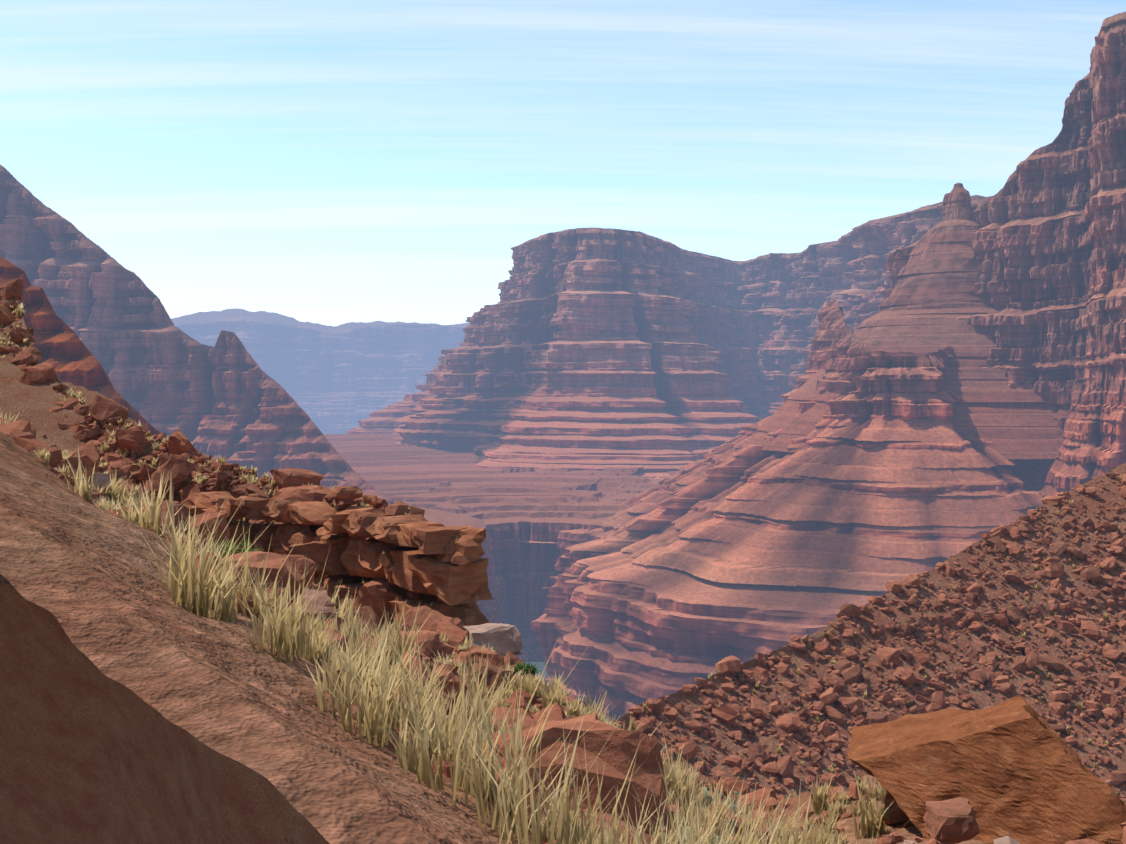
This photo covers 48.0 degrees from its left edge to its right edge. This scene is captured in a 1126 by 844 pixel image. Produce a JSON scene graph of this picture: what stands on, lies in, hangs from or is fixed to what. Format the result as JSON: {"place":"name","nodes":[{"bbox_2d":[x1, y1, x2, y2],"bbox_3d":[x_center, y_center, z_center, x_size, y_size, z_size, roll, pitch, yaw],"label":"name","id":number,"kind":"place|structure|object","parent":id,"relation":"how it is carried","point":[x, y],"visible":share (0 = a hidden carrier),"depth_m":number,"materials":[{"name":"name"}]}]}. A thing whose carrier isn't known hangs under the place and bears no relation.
{"place":"outdoors","nodes":[
{"label":"outdoors","id":0,"kind":"place"},
{"bbox_2d":[0,256,166,438],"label":"red ridge","id":1,"kind":"structure","parent":0,"point":[59,345],"depth_m":1233.25,"materials":[{"name":"brown stone"}]},
{"bbox_2d":[0,279,331,580],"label":"rocks","id":2,"kind":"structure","parent":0,"point":[106,410],"depth_m":62.60,"materials":[{"name":"brown stone"}]},
{"bbox_2d":[0,302,81,425],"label":"outcrop blocks","id":3,"kind":"structure","parent":2,"relation":"on","point":[6,315],"depth_m":85.31,"materials":[{"name":"brown stone"}]},
{"bbox_2d":[0,165,394,504],"bbox_3d":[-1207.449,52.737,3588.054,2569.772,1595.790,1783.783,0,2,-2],"label":"ridge","id":4,"kind":"structure","parent":0,"point":[229,398],"depth_m":3456.70,"materials":[{"name":"brown stone"}]},
{"bbox_2d":[0,302,412,592],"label":"hill grass","id":5,"kind":"structure","parent":0,"point":[78,395],"depth_m":64.51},
{"bbox_2d":[0,289,446,604],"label":"rocks","id":6,"kind":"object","parent":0,"point":[268,487],"depth_m":65.20,"materials":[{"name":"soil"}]},
{"bbox_2d":[0,287,424,599],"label":"hill stones","id":7,"kind":"object","parent":6,"relation":"on","point":[214,481],"depth_m":61.74,"materials":[{"name":"brown stone"}]},
{"bbox_2d":[359,578,402,626],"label":"rock","id":8,"kind":"object","parent":7,"relation":"on","point":[377,591],"visible":0.42,"depth_m":43.74,"materials":[{"name":"brown stone"}]},
{"bbox_2d":[171,308,469,433],"bbox_3d":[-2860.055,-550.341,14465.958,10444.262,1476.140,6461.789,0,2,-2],"label":"plateau","id":9,"kind":"structure","parent":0,"point":[342,378],"depth_m":13357.77,"materials":[{"name":"blue stone"}]},
{"bbox_2d":[388,505,530,661],"bbox_3d":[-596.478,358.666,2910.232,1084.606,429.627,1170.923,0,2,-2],"label":"canyon wall","id":10,"kind":"structure","parent":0,"point":[492,610],"depth_m":2925.63,"materials":[{"name":"brown stone"}]},
{"bbox_2d":[0,358,984,843],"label":"slope","id":11,"kind":"structure","parent":0,"point":[136,706],"depth_m":7.71,"materials":[{"name":"soil"}]},
{"bbox_2d":[263,587,292,606],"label":"rock","id":12,"kind":"object","parent":11,"relation":"on","point":[269,590],"visible":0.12,"depth_m":9.69,"materials":[{"name":"brown stone"}]},
{"bbox_2d":[275,553,315,588],"bbox_3d":[-4.405,2.513,19.952,0.775,0.900,1.023,2,3,43],"label":"rock","id":13,"kind":"object","parent":11,"relation":"on","point":[299,560],"visible":0.19,"depth_m":19.89,"materials":[{"name":"brown stone"}]},
{"bbox_2d":[54,442,565,723],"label":"blocks","id":14,"kind":"structure","parent":11,"relation":"on","point":[436,621],"depth_m":19.11,"materials":[{"name":"brown stone"}]},
{"bbox_2d":[291,588,336,621],"bbox_3d":[-2.181,1.631,10.664,0.503,0.407,0.512,-1,2,-17],"label":"rock","id":15,"kind":"object","parent":11,"relation":"on","point":[326,604],"visible":0.35,"depth_m":10.55,"materials":[{"name":"brown stone"}]},
{"bbox_2d":[181,491,492,625],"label":"ledge blocks","id":16,"kind":"structure","parent":11,"relation":"on","point":[448,565],"depth_m":44.76,"materials":[{"name":"brown stone"}]},
{"bbox_2d":[248,486,376,505],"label":"ledge top rocks","id":17,"kind":"object","parent":16,"relation":"on","point":[344,492],"visible":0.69,"depth_m":47.26,"materials":[{"name":"brown stone"}]},
{"bbox_2d":[318,628,366,656],"bbox_3d":[-1.526,1.534,8.373,0.316,0.297,0.416,1,2,26],"label":"rock","id":18,"kind":"object","parent":11,"relation":"on","point":[335,633],"visible":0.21,"depth_m":8.30,"materials":[{"name":"brown stone"}]},
{"bbox_2d":[201,532,539,676],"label":"shrubs","id":19,"kind":"object","parent":11,"relation":"on","point":[527,668],"visible":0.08,"depth_m":14.62,"materials":[{"name":"green plant"}]},
{"bbox_2d":[385,631,431,673],"bbox_3d":[-2.187,3.017,15.630,0.790,0.915,0.891,1,2,33],"label":"rock","id":20,"kind":"object","parent":11,"relation":"on","point":[425,659],"visible":0.04,"depth_m":15.75,"materials":[{"name":"brown stone"}]},
{"bbox_2d":[400,630,439,656],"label":"rock","id":21,"kind":"object","parent":11,"relation":"on","point":[432,638],"visible":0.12,"depth_m":25.09,"materials":[{"name":"brown stone"}]},
{"bbox_2d":[431,665,467,700],"bbox_3d":[-1.583,3.447,16.389,0.629,0.519,0.478,-2,3,-41],"label":"rock","id":22,"kind":"object","parent":11,"relation":"on","point":[450,681],"visible":0.38,"depth_m":16.29,"materials":[{"name":"brown stone"}]},
{"bbox_2d":[455,648,504,670],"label":"rock","id":23,"kind":"object","parent":11,"relation":"on","point":[496,659],"visible":0.33,"depth_m":22.19,"materials":[{"name":"brown stone"}]},
{"bbox_2d":[463,623,522,656],"bbox_3d":[-1.681,5.166,29.471,1.385,0.909,1.114,-1,2,-27],"label":"rock","id":24,"kind":"object","parent":11,"relation":"on","point":[502,638],"visible":0.71,"depth_m":29.19,"materials":[{"name":"grey stone"}]},
{"bbox_2d":[0,411,1019,843],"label":"stones","id":25,"kind":"object","parent":11,"relation":"on","point":[22,433],"visible":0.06,"depth_m":12.84,"materials":[{"name":"brown stone"}]},
{"bbox_2d":[486,707,536,733],"bbox_3d":[-0.560,2.512,9.819,0.862,0.581,0.644,-1,2,-37],"label":"rock","id":26,"kind":"object","parent":11,"relation":"on","point":[528,720],"visible":0.08,"depth_m":9.87,"materials":[{"name":"brown stone"}]},
{"bbox_2d":[0,411,1111,843],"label":"grass","id":27,"kind":"structure","parent":11,"relation":"on","point":[184,583],"depth_m":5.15,"materials":[{"name":"beige plant"}]},
{"bbox_2d":[484,713,666,836],"bbox_3d":[0.017,1.482,5.172,0.751,0.539,0.615,0,2,-11],"label":"rock","id":28,"kind":"object","parent":11,"relation":"on","point":[620,749],"visible":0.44,"depth_m":5.00,"materials":[{"name":"brown stone"}]},
{"bbox_2d":[660,804,679,843],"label":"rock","id":29,"kind":"object","parent":11,"relation":"on","point":[669,820],"visible":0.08,"depth_m":6.53,"materials":[{"name":"brown stone"}]},
{"bbox_2d":[746,818,773,843],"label":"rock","id":30,"kind":"object","parent":11,"relation":"on","point":[767,833],"visible":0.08,"depth_m":9.54,"materials":[{"name":"brown stone"}]},
{"bbox_2d":[663,766,889,843],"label":"prickly pear","id":31,"kind":"object","parent":11,"relation":"on","point":[886,813],"visible":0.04,"depth_m":9.72,"materials":[{"name":"green plant"}]},
{"bbox_2d":[847,695,1125,843],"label":"boulder","id":32,"kind":"object","parent":11,"relation":"on","point":[1016,769],"visible":0.98,"depth_m":10.29,"materials":[{"name":"brown stone"}]},
{"bbox_2d":[923,797,1125,843],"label":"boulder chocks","id":33,"kind":"object","parent":11,"relation":"on","point":[950,821],"visible":1,"depth_m":9.44,"materials":[{"name":"brown stone"}]},
{"bbox_2d":[525,662,548,681],"bbox_3d":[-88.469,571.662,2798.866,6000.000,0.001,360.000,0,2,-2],"label":"river water","id":34,"kind":"structure","parent":0,"point":[540,666],"depth_m":2923.26,"materials":[{"name":"blue liquid"}]},
{"bbox_2d":[346,228,768,542],"bbox_3d":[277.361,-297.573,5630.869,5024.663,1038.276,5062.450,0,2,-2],"label":"mesa","id":35,"kind":"structure","parent":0,"point":[589,349],"depth_m":4842.86,"materials":[{"name":"brown stone"}]},
{"bbox_2d":[0,0,1125,325],"label":"sky","id":36,"kind":"structure","parent":0,"point":[324,162],"materials":[{"name":"blue"}]},
{"bbox_2d":[530,297,1044,721],"bbox_3d":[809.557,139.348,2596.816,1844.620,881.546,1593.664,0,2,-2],"label":"spur","id":37,"kind":"structure","parent":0,"point":[688,574],"depth_m":2304.53,"materials":[{"name":"brown stone"}]},
{"bbox_2d":[741,183,1063,458],"bbox_3d":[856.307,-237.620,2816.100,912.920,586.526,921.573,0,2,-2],"label":"spire","id":38,"kind":"structure","parent":37,"relation":"on","point":[927,301],"depth_m":2646.50,"materials":[{"name":"brown stone"}]},
{"bbox_2d":[731,195,991,419],"bbox_3d":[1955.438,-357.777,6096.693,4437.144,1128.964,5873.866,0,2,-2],"label":"wall","id":39,"kind":"structure","parent":0,"point":[786,298],"depth_m":5494.22,"materials":[{"name":"brown stone"}]},
{"bbox_2d":[617,462,1125,797],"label":"slope","id":40,"kind":"structure","parent":0,"point":[695,700],"depth_m":258.99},
{"bbox_2d":[609,468,1125,803],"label":"slope stones","id":41,"kind":"structure","parent":40,"relation":"on","point":[757,712],"depth_m":253.77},
{"bbox_2d":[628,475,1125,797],"bbox_3d":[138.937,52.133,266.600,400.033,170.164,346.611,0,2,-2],"label":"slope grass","id":42,"kind":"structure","parent":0,"point":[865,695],"depth_m":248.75,"materials":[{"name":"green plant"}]},
{"bbox_2d":[886,12,1125,497],"bbox_3d":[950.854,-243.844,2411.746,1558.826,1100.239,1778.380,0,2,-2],"label":"cliff","id":43,"kind":"structure","parent":0,"point":[1048,244],"depth_m":2462.48,"materials":[{"name":"brown stone"}]},
{"label":"ground","id":44,"kind":"structure","parent":0,"visible":0},
{"bbox_2d":[323,433,678,661],"bbox_3d":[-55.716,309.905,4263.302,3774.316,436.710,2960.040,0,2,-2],"label":"gorge","id":45,"kind":"structure","parent":44,"relation":"on","point":[512,508],"depth_m":3419.32,"materials":[{"name":"brown stone"}]}
]}

